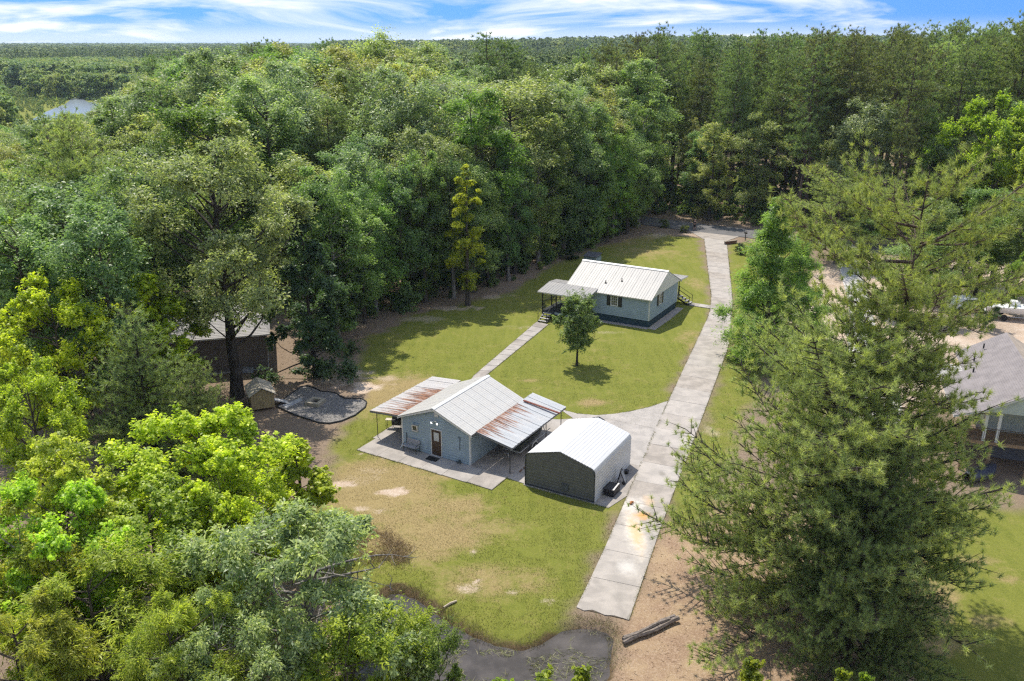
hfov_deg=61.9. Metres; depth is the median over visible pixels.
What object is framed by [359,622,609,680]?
floating stems
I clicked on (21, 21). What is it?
sky
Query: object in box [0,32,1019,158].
wood
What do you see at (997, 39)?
pine tree
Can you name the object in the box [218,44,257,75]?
broadleaf tree
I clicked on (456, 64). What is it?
broadleaf tree
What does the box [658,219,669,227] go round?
bush
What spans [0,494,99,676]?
sweetgum tree
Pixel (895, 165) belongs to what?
pine tree
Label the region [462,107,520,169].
broadleaf tree
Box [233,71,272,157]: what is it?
broadleaf tree
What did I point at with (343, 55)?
broadleaf tree
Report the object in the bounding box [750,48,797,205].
pine tree
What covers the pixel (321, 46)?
pine tree
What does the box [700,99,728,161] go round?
broadleaf tree
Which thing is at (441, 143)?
broadleaf tree
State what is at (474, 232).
cypress tree
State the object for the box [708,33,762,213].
pine tree
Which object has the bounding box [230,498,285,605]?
sweetgum tree
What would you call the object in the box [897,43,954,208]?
pine tree
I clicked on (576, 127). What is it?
broadleaf tree
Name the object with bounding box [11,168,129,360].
broadleaf tree
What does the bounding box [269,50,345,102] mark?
broadleaf tree
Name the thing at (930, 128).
pine tree
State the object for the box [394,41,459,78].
broadleaf tree
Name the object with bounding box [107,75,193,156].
broadleaf tree
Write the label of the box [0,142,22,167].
broadleaf tree
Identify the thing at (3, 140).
broadleaf tree
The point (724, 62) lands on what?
pine tree
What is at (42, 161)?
broadleaf tree
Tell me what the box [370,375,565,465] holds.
workshop
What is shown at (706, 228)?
street
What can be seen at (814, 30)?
pine tree
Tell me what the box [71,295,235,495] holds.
cedar tree
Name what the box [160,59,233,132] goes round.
broadleaf tree
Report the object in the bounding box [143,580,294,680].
oak tree
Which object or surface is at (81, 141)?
broadleaf tree
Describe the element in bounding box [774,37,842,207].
pine tree
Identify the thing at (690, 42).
pine tree
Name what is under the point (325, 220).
broadleaf tree
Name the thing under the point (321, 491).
sweetgum tree
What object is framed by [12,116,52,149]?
broadleaf tree
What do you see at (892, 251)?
oak tree
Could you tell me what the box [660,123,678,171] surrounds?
broadleaf tree
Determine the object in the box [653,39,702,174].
pine tree
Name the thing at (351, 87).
tree
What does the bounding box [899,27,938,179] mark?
pine tree
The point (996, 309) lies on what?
shrub
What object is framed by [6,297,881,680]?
soil litter
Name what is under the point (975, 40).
pine tree
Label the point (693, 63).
pine tree
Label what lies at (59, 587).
willow tree
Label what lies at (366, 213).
broadleaf tree
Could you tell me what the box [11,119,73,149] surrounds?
broadleaf tree
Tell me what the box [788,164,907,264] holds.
pine tree
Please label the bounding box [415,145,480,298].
broadleaf tree
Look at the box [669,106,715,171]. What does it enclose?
broadleaf tree
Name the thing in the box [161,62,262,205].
broadleaf tree
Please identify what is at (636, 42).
pine tree
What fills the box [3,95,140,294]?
tree
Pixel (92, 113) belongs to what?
broadleaf tree
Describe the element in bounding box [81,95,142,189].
broadleaf tree
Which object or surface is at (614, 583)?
driveway
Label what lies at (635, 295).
house
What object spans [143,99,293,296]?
broadleaf tree
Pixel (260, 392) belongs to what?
chicken coop
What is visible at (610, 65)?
pine tree
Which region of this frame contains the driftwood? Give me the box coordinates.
[443,600,456,607]
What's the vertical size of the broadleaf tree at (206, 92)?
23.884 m
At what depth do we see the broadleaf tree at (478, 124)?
99.61 m
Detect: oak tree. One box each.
[104,114,321,399]
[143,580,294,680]
[156,495,445,680]
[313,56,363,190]
[340,22,395,67]
[368,31,420,62]
[608,50,683,162]
[851,206,889,245]
[870,242,964,311]
[895,197,962,273]
[905,215,1005,290]
[949,241,1016,295]
[957,185,1023,288]
[993,201,1023,298]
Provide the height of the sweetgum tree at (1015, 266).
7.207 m
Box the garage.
[525,416,631,502]
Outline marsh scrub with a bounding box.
[0,56,245,130]
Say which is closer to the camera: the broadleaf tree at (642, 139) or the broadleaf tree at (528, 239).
the broadleaf tree at (528, 239)
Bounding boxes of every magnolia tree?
[250,215,362,385]
[278,172,373,358]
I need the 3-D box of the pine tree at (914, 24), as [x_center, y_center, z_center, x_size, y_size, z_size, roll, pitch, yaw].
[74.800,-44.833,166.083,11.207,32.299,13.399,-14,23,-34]
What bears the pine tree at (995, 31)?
on the ground at (500, 314)
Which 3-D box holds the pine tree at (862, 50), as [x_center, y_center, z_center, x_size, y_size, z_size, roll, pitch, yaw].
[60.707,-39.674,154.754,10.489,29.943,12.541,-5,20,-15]
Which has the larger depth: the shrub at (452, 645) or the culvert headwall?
the culvert headwall
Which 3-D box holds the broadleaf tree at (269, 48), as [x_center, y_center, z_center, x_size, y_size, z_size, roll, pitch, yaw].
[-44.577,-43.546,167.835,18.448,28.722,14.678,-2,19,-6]
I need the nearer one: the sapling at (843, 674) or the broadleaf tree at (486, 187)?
the sapling at (843, 674)
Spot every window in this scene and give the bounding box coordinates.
[411,424,417,431]
[610,296,617,306]
[659,293,661,304]
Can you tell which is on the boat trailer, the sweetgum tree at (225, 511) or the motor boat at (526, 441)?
the motor boat at (526, 441)
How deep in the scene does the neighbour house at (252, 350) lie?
76.42 m
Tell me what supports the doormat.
on the patio
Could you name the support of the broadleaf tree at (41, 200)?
on the ground at (500, 314)
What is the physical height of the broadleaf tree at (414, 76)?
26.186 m
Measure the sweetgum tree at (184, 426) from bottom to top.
11.180 m
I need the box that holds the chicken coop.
[244,377,287,412]
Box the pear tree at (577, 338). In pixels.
[551,287,603,365]
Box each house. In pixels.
[136,304,269,374]
[537,259,692,327]
[941,332,1023,477]
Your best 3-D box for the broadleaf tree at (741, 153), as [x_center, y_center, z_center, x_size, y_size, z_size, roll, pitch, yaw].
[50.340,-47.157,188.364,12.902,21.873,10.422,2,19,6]
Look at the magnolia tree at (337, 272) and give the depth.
81.31 m
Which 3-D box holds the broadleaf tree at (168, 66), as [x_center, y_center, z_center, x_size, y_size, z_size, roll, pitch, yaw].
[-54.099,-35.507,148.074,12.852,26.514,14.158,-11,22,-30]
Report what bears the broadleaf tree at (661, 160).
on the ground at (500, 314)
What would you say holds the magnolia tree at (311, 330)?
on the ground at (500, 314)
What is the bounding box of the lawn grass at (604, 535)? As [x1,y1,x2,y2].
[317,342,763,629]
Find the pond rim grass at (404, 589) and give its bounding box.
[354,581,630,680]
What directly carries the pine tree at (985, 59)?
on the ground at (500, 314)
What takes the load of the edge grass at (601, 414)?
on the ground at (500, 314)
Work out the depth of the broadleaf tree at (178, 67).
135.73 m
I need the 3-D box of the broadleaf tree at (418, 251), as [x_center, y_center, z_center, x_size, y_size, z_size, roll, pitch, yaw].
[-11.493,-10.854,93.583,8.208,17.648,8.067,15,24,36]
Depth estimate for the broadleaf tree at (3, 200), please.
66.80 m
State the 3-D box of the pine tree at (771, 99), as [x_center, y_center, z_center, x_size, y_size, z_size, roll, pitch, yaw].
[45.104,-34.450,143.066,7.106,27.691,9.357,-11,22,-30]
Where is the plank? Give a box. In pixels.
[282,398,301,407]
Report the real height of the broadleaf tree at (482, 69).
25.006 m
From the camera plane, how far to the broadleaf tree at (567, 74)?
146.70 m
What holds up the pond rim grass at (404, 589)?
on the ground at (500, 314)
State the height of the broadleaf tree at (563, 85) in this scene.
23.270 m
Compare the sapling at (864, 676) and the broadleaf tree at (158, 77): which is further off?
the broadleaf tree at (158, 77)
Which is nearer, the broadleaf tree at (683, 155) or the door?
the door
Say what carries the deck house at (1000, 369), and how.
on the ground at (500, 314)
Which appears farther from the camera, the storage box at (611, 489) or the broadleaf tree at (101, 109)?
the broadleaf tree at (101, 109)
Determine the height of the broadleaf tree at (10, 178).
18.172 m
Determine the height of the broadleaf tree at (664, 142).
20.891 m
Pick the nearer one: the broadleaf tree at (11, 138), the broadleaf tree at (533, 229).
the broadleaf tree at (533, 229)
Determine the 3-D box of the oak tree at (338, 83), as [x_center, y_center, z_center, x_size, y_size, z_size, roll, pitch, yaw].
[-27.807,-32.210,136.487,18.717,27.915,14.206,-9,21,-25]
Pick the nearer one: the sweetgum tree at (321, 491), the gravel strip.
the sweetgum tree at (321, 491)
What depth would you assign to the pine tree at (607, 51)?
154.68 m
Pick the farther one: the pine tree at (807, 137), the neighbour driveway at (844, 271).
the pine tree at (807, 137)
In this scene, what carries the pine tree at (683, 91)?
on the ground at (500, 314)
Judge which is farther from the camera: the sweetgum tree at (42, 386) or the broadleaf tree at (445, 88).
the broadleaf tree at (445, 88)
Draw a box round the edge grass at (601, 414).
[356,238,732,618]
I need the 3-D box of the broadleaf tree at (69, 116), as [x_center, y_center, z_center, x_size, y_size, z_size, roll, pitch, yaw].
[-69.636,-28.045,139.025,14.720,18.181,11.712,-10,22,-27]
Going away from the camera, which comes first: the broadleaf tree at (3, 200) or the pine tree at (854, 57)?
the broadleaf tree at (3, 200)
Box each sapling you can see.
[492,677,513,680]
[525,663,553,680]
[571,663,592,680]
[738,656,770,680]
[834,667,852,680]
[858,671,874,680]
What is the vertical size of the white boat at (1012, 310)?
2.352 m
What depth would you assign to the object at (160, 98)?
115.77 m
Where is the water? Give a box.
[355,594,613,680]
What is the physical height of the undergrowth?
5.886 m
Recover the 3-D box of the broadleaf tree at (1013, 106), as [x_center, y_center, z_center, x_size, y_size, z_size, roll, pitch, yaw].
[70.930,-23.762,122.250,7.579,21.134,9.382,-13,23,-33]
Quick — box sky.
[0,0,1023,43]
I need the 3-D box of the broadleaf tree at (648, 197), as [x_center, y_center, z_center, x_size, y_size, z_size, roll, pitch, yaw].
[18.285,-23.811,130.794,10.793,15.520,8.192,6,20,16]
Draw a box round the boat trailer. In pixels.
[503,424,545,452]
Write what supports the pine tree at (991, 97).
on the ground at (500, 314)
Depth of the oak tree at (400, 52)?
142.63 m
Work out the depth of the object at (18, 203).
69.67 m
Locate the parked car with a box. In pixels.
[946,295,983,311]
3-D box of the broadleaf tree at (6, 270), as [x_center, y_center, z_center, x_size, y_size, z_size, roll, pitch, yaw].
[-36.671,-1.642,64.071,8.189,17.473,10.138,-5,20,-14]
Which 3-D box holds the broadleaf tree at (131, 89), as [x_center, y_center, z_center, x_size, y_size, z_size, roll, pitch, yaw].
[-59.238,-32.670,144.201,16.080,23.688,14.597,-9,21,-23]
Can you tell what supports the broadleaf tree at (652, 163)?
on the ground at (500, 314)
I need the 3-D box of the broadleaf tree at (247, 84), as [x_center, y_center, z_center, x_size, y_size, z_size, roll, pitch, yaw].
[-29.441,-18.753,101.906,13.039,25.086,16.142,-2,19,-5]
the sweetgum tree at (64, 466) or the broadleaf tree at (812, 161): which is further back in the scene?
the broadleaf tree at (812, 161)
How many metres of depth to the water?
41.73 m
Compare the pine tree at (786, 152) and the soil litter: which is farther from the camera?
the pine tree at (786, 152)
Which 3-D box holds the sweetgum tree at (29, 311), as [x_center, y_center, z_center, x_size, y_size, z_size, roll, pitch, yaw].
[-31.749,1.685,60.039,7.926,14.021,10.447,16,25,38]
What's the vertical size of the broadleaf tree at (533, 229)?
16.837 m
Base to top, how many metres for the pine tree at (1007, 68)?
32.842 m
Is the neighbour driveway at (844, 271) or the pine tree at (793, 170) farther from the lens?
the pine tree at (793, 170)
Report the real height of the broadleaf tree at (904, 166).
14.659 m
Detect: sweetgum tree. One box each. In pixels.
[0,219,75,372]
[0,266,129,452]
[0,352,90,509]
[0,468,154,679]
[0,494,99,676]
[1,429,136,605]
[69,471,255,645]
[94,401,305,574]
[118,273,214,424]
[142,454,295,605]
[213,424,268,485]
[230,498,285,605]
[259,437,341,542]
[909,133,966,216]
[934,87,1023,240]
[976,112,1023,238]
[1001,252,1023,303]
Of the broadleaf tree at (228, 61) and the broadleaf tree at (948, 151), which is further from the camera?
the broadleaf tree at (228, 61)
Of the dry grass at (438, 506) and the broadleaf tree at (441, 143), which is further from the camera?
the broadleaf tree at (441, 143)
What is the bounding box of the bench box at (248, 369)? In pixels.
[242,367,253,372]
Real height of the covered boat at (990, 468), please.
0.943 m
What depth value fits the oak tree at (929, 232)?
96.75 m
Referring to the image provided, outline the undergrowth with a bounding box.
[280,159,1023,318]
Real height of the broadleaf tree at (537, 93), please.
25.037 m
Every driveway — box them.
[576,231,738,620]
[838,260,961,422]
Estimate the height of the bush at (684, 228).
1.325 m
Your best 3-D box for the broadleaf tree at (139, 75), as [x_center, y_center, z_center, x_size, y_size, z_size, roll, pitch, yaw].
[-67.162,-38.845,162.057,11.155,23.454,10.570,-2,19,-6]
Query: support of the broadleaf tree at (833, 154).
on the ground at (500, 314)
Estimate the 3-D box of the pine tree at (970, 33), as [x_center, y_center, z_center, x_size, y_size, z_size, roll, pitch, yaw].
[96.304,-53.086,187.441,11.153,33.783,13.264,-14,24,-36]
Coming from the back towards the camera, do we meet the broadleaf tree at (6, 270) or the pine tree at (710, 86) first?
the pine tree at (710, 86)
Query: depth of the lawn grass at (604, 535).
53.57 m
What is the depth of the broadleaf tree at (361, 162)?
90.31 m
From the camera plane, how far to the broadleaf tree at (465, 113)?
114.70 m
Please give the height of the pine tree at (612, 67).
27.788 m
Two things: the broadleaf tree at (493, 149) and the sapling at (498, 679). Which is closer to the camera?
the sapling at (498, 679)
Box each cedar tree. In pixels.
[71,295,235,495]
[157,356,256,481]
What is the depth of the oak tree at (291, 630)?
35.65 m
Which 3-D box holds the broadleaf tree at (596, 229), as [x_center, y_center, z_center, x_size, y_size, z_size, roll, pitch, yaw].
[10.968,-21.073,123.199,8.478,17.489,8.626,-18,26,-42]
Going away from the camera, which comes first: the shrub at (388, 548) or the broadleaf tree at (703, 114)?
the shrub at (388, 548)
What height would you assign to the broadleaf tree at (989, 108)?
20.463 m
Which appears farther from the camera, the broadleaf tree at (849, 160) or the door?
the broadleaf tree at (849, 160)
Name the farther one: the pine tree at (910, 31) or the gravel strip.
the pine tree at (910, 31)
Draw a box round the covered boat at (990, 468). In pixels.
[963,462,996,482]
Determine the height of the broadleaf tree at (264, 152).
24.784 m
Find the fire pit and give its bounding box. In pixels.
[305,397,325,406]
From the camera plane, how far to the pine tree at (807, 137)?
129.66 m
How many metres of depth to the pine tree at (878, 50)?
145.98 m
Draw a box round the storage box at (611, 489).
[603,482,619,496]
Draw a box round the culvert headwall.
[724,240,737,244]
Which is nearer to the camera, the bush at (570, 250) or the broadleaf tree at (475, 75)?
the bush at (570, 250)
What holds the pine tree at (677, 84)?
on the ground at (500, 314)
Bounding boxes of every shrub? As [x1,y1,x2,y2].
[289,595,409,680]
[320,590,446,680]
[352,523,420,571]
[398,607,470,680]
[959,289,1005,327]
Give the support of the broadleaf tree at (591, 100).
on the ground at (500, 314)
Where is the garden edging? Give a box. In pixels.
[277,385,366,423]
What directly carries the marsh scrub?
on the ground at (500, 314)
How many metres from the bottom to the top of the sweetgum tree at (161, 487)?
9.522 m
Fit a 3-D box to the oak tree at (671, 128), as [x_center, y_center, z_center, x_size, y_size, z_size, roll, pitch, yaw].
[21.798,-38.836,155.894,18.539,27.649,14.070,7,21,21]
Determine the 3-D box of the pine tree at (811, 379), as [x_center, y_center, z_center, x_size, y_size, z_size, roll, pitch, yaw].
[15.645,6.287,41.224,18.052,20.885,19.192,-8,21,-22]
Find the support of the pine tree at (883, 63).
on the ground at (500, 314)
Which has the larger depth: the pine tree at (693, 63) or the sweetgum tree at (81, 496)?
the pine tree at (693, 63)
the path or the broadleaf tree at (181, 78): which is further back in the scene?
the broadleaf tree at (181, 78)
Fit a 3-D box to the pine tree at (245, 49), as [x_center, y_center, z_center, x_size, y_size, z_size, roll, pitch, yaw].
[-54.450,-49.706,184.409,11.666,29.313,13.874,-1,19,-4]
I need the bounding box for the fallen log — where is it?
[622,614,679,643]
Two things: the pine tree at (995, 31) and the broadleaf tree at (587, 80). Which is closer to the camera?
the broadleaf tree at (587, 80)
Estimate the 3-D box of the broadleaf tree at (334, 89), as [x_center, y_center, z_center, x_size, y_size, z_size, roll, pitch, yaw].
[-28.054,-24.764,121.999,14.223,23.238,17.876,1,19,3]
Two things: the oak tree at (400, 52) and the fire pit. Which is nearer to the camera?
the fire pit
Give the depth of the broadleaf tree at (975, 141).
126.73 m
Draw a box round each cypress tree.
[443,164,486,305]
[710,196,832,381]
[758,230,839,345]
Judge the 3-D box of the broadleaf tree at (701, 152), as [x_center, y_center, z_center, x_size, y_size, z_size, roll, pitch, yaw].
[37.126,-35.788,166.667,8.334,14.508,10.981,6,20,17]
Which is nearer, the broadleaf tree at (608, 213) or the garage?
the garage
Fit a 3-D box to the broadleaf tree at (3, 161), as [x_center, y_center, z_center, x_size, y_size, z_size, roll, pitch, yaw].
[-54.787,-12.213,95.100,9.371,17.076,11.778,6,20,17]
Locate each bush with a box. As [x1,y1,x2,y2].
[562,243,583,260]
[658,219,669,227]
[680,225,688,232]
[734,242,746,254]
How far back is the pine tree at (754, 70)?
161.88 m
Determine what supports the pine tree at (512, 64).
on the ground at (500, 314)
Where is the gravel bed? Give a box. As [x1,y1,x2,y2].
[277,386,365,423]
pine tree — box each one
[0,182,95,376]
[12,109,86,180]
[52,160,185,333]
[126,53,164,81]
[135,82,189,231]
[151,47,185,70]
[237,39,269,58]
[253,36,286,58]
[298,97,363,178]
[309,37,340,55]
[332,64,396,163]
[466,31,516,110]
[483,36,539,87]
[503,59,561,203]
[513,98,558,222]
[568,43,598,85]
[582,37,634,106]
[592,48,636,118]
[593,46,628,91]
[621,30,659,98]
[625,271,1023,679]
[626,21,689,126]
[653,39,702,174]
[655,32,682,77]
[660,53,700,192]
[671,45,706,183]
[677,52,719,199]
[680,26,724,157]
[682,26,715,170]
[705,49,729,181]
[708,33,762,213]
[709,57,728,177]
[711,58,757,168]
[713,44,760,202]
[713,45,762,168]
[741,34,777,189]
[742,140,1023,519]
[747,28,782,174]
[749,35,797,194]
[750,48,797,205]
[751,427,974,680]
[753,50,807,211]
[768,34,811,193]
[769,34,795,170]
[772,49,813,199]
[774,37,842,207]
[775,24,855,215]
[775,27,800,53]
[779,42,847,228]
[783,60,795,177]
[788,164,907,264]
[791,23,840,179]
[812,26,854,188]
[812,29,849,178]
[817,27,884,226]
[818,45,853,204]
[823,36,877,178]
[838,24,868,70]
[848,35,890,164]
[850,47,918,184]
[855,23,928,170]
[860,23,937,187]
[873,22,919,156]
[878,25,925,186]
[880,36,946,239]
[885,55,949,232]
[893,132,899,180]
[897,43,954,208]
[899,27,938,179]
[916,37,969,204]
[919,18,952,52]
[928,43,996,230]
[934,16,977,170]
[940,20,981,65]
[942,42,1014,215]
[947,28,999,147]
[962,30,1008,144]
[971,20,1012,63]
[983,20,1012,73]
[984,9,1023,124]
[985,38,1023,150]
[987,26,1023,110]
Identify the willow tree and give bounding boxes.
[0,530,211,680]
[0,582,102,680]
[108,586,261,680]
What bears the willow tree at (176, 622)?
on the ground at (500, 314)
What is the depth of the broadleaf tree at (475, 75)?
141.67 m
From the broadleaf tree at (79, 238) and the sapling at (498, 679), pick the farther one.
the broadleaf tree at (79, 238)
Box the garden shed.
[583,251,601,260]
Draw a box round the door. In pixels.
[431,429,440,455]
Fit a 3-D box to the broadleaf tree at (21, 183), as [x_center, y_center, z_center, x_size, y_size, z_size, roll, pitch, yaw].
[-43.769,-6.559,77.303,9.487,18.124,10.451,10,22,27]
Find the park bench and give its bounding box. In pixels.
[403,437,419,451]
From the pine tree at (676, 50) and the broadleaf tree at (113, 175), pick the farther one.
the pine tree at (676, 50)
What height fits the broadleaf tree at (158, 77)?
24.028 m
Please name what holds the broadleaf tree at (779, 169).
on the ground at (500, 314)
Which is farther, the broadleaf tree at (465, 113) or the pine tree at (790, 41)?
the pine tree at (790, 41)
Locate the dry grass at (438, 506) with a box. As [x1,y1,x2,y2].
[330,350,747,606]
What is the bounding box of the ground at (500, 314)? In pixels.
[0,96,1023,680]
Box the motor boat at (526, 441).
[503,427,541,455]
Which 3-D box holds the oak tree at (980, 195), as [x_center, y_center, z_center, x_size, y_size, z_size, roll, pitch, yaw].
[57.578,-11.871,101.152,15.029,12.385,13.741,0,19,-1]
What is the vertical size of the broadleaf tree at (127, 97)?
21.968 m
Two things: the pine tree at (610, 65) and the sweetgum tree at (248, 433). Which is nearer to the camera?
the sweetgum tree at (248, 433)
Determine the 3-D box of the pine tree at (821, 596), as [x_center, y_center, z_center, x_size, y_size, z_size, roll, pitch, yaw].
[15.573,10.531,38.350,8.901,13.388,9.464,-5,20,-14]
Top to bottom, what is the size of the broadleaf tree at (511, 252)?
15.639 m
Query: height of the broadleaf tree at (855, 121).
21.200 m
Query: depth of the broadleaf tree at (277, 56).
137.61 m
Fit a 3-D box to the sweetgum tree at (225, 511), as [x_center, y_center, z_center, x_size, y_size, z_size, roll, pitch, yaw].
[-14.321,10.079,42.879,7.095,9.221,5.383,-5,20,-14]
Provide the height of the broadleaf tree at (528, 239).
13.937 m
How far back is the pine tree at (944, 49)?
143.49 m
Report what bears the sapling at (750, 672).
on the ground at (500, 314)
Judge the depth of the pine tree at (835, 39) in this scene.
158.16 m
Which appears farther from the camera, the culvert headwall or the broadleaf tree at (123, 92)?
the broadleaf tree at (123, 92)
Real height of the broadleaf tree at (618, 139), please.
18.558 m
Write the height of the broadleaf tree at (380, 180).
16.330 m
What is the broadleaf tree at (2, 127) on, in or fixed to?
on the ground at (500, 314)
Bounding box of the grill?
[385,415,401,428]
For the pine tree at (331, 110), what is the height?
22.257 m
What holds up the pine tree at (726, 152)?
on the ground at (500, 314)
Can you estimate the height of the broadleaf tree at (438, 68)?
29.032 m
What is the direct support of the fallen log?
on the ground at (500, 314)
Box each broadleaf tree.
[0,125,23,141]
[0,128,14,145]
[0,133,20,145]
[0,133,77,175]
[0,141,47,185]
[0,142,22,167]
[0,153,53,186]
[0,159,46,208]
[0,163,24,208]
[0,167,57,273]
[0,180,130,385]
[0,185,62,389]
[0,205,77,415]
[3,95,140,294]
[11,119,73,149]
[11,154,115,196]
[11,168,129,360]
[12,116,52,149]
[25,120,101,175]
[27,195,161,430]
[44,110,106,150]
[50,144,109,185]
[62,162,212,389]
[75,102,139,171]
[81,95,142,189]
[85,138,143,247]
[93,103,125,125]
[95,129,230,296]
[98,89,164,149]
[101,74,173,117]
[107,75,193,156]
[110,112,183,251]
[115,88,132,147]
[127,70,174,92]
[133,72,148,80]
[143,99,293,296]
[150,61,178,83]
[151,54,206,134]
[153,46,262,233]
[158,59,221,82]
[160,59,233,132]
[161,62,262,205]
[166,86,280,277]
[176,82,266,223]
[214,51,259,80]
[215,74,313,284]
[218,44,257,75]
[222,46,312,79]
[233,56,351,198]
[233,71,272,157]
[237,54,343,179]
[241,41,299,88]
[243,150,341,304]
[244,75,312,252]
[250,42,294,62]
[258,51,291,66]
[266,82,350,195]
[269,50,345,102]
[272,46,311,60]
[286,171,383,331]
[288,163,391,337]
[290,47,335,89]
[303,42,415,148]
[307,65,416,192]
[314,126,390,258]
[322,55,411,186]
[328,132,413,302]
[330,179,397,323]
[332,62,468,274]
[341,165,410,313]
[353,90,410,244]
[356,43,453,75]
[370,124,477,293]
[372,59,482,136]
[372,72,477,183]
[373,62,461,258]
[375,160,432,314]
[393,149,452,302]
[394,40,458,117]
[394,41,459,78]
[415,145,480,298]
[422,41,462,73]
[428,87,533,285]
[429,81,486,237]
[431,149,511,292]
[433,81,519,189]
[439,105,534,269]
[453,63,496,85]
[461,71,574,259]
[462,69,486,105]
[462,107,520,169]
[471,160,508,285]
[487,156,534,280]
[494,142,548,273]
[497,82,526,144]
[508,164,551,256]
[511,111,575,262]
[523,88,609,253]
[524,60,597,112]
[524,80,590,214]
[532,140,568,247]
[543,78,597,173]
[548,76,596,97]
[549,121,583,236]
[556,130,613,251]
[564,87,625,235]
[568,133,620,248]
[571,85,641,224]
[572,63,641,141]
[590,97,640,219]
[592,144,637,241]
[595,114,644,227]
[605,58,684,210]
[608,136,665,233]
[614,131,654,217]
[620,99,669,226]
[635,128,665,221]
[644,95,681,168]
[645,120,670,212]
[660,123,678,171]
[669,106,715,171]
[676,117,708,206]
[677,126,719,213]
[681,121,717,181]
[685,122,739,220]
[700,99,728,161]
[715,76,764,171]
[728,111,793,210]
[748,109,794,178]
[791,124,832,170]
[804,134,856,202]
[821,95,902,233]
[832,125,872,214]
[838,123,887,217]
[892,131,932,197]
[905,136,962,234]
[916,83,972,172]
[934,95,1007,187]
[938,141,997,224]
[952,134,1021,221]
[980,100,1023,232]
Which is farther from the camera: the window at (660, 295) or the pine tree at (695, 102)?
the pine tree at (695, 102)
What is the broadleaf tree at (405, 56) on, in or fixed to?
on the ground at (500, 314)
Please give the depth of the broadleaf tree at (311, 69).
124.22 m
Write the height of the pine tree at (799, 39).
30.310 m
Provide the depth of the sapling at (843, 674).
33.84 m
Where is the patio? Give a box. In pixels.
[357,376,667,507]
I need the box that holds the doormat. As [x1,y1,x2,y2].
[425,456,439,461]
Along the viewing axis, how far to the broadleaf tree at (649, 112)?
133.75 m
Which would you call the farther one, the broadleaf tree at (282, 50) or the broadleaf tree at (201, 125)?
the broadleaf tree at (282, 50)
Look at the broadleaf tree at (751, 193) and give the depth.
138.78 m
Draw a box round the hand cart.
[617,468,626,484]
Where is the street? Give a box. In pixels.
[600,214,1019,263]
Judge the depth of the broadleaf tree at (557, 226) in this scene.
114.72 m
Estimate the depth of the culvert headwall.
126.31 m
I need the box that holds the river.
[34,96,97,120]
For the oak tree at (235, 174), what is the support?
on the ground at (500, 314)
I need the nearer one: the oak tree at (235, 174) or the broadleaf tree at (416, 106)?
the oak tree at (235, 174)
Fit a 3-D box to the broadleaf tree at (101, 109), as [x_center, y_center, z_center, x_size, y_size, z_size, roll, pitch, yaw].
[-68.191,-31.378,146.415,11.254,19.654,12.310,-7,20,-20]
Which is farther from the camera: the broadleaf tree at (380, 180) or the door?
the broadleaf tree at (380, 180)
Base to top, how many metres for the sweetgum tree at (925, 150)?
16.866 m
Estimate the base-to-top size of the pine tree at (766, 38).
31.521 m
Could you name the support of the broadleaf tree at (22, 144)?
on the ground at (500, 314)
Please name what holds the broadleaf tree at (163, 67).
on the ground at (500, 314)
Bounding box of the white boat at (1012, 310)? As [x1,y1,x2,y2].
[983,299,1023,320]
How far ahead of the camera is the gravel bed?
69.69 m
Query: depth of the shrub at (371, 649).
34.38 m
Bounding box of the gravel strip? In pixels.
[600,307,682,329]
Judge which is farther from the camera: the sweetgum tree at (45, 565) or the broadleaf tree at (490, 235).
the broadleaf tree at (490, 235)
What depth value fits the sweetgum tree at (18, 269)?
68.74 m
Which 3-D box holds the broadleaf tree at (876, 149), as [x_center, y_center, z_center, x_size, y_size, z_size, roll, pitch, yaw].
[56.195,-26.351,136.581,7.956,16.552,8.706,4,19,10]
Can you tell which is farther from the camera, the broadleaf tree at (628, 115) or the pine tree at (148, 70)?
the pine tree at (148, 70)
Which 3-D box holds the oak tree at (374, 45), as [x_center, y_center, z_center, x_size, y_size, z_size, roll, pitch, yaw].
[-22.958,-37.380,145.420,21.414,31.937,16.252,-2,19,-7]
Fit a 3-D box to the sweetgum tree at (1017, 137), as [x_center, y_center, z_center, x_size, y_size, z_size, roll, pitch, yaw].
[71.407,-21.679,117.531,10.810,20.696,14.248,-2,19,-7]
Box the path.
[474,303,716,375]
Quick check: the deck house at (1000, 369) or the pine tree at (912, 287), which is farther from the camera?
the deck house at (1000, 369)
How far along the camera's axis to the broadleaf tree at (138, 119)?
99.68 m
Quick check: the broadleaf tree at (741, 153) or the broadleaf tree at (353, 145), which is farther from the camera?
the broadleaf tree at (741, 153)
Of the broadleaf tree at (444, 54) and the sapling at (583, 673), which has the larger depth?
the broadleaf tree at (444, 54)
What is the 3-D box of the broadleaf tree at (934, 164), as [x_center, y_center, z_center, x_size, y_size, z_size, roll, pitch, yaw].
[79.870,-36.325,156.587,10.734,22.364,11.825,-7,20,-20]
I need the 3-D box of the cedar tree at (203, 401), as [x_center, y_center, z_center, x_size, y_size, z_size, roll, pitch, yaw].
[-20.608,5.423,56.942,8.831,9.903,6.188,14,23,34]
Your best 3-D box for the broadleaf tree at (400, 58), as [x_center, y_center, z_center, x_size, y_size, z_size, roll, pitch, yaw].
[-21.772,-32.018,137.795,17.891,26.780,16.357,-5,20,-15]

